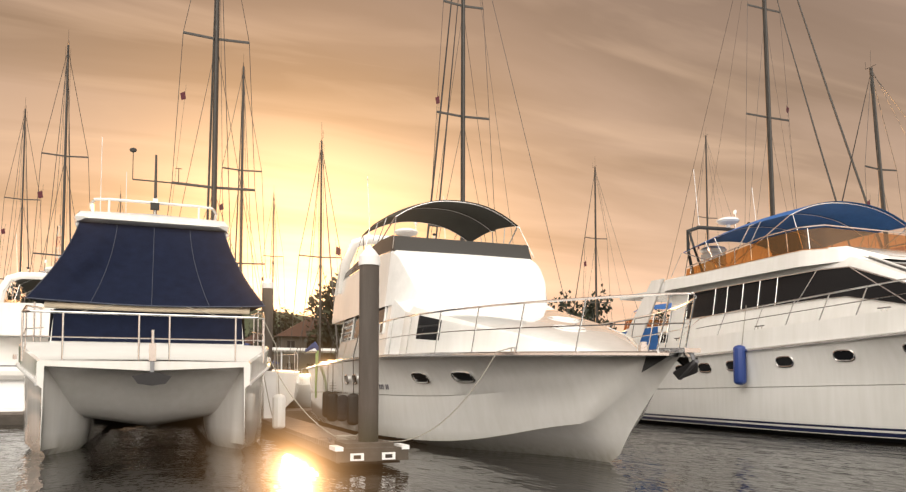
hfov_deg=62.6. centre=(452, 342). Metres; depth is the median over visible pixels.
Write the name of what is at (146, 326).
power catamaran
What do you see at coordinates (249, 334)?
tree
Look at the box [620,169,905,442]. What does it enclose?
motor yacht
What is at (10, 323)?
motor yacht
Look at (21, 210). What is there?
sailboat
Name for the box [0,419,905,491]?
water
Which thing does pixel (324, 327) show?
tree
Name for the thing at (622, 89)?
sky
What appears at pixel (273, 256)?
sailboat
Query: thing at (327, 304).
tree
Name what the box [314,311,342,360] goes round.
tree
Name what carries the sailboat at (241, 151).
on the water
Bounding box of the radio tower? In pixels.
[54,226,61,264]
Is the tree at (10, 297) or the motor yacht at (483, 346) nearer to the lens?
the motor yacht at (483, 346)
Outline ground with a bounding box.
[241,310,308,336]
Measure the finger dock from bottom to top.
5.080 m
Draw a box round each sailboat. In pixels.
[0,101,41,302]
[25,35,89,302]
[167,0,300,407]
[218,65,290,369]
[256,193,289,368]
[277,138,341,407]
[426,0,567,312]
[572,167,637,326]
[657,0,865,318]
[685,134,741,273]
[842,52,905,235]
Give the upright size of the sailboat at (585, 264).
16.250 m
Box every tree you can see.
[6,282,58,302]
[245,323,256,337]
[254,306,279,367]
[275,304,311,331]
[304,273,340,355]
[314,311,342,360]
[323,306,342,353]
[552,283,616,329]
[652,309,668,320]
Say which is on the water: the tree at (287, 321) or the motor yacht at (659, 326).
the motor yacht at (659, 326)
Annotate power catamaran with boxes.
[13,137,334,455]
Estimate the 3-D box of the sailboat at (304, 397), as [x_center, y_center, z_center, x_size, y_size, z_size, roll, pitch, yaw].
[-5.533,-2.787,30.121,2.700,11.850,9.010,1,-3,-21]
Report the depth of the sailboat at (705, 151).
60.28 m
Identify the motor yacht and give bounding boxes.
[0,234,55,364]
[306,176,700,462]
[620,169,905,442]
[622,303,671,342]
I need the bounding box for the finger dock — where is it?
[0,245,408,465]
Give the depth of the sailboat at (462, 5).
33.49 m
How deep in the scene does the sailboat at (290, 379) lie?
31.55 m
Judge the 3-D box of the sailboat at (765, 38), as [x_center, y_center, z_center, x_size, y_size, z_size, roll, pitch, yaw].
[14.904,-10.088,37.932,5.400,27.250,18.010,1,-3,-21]
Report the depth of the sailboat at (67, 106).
34.76 m
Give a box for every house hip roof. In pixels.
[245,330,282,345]
[273,317,335,374]
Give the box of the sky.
[0,0,905,331]
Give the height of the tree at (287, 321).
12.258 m
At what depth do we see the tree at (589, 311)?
122.54 m

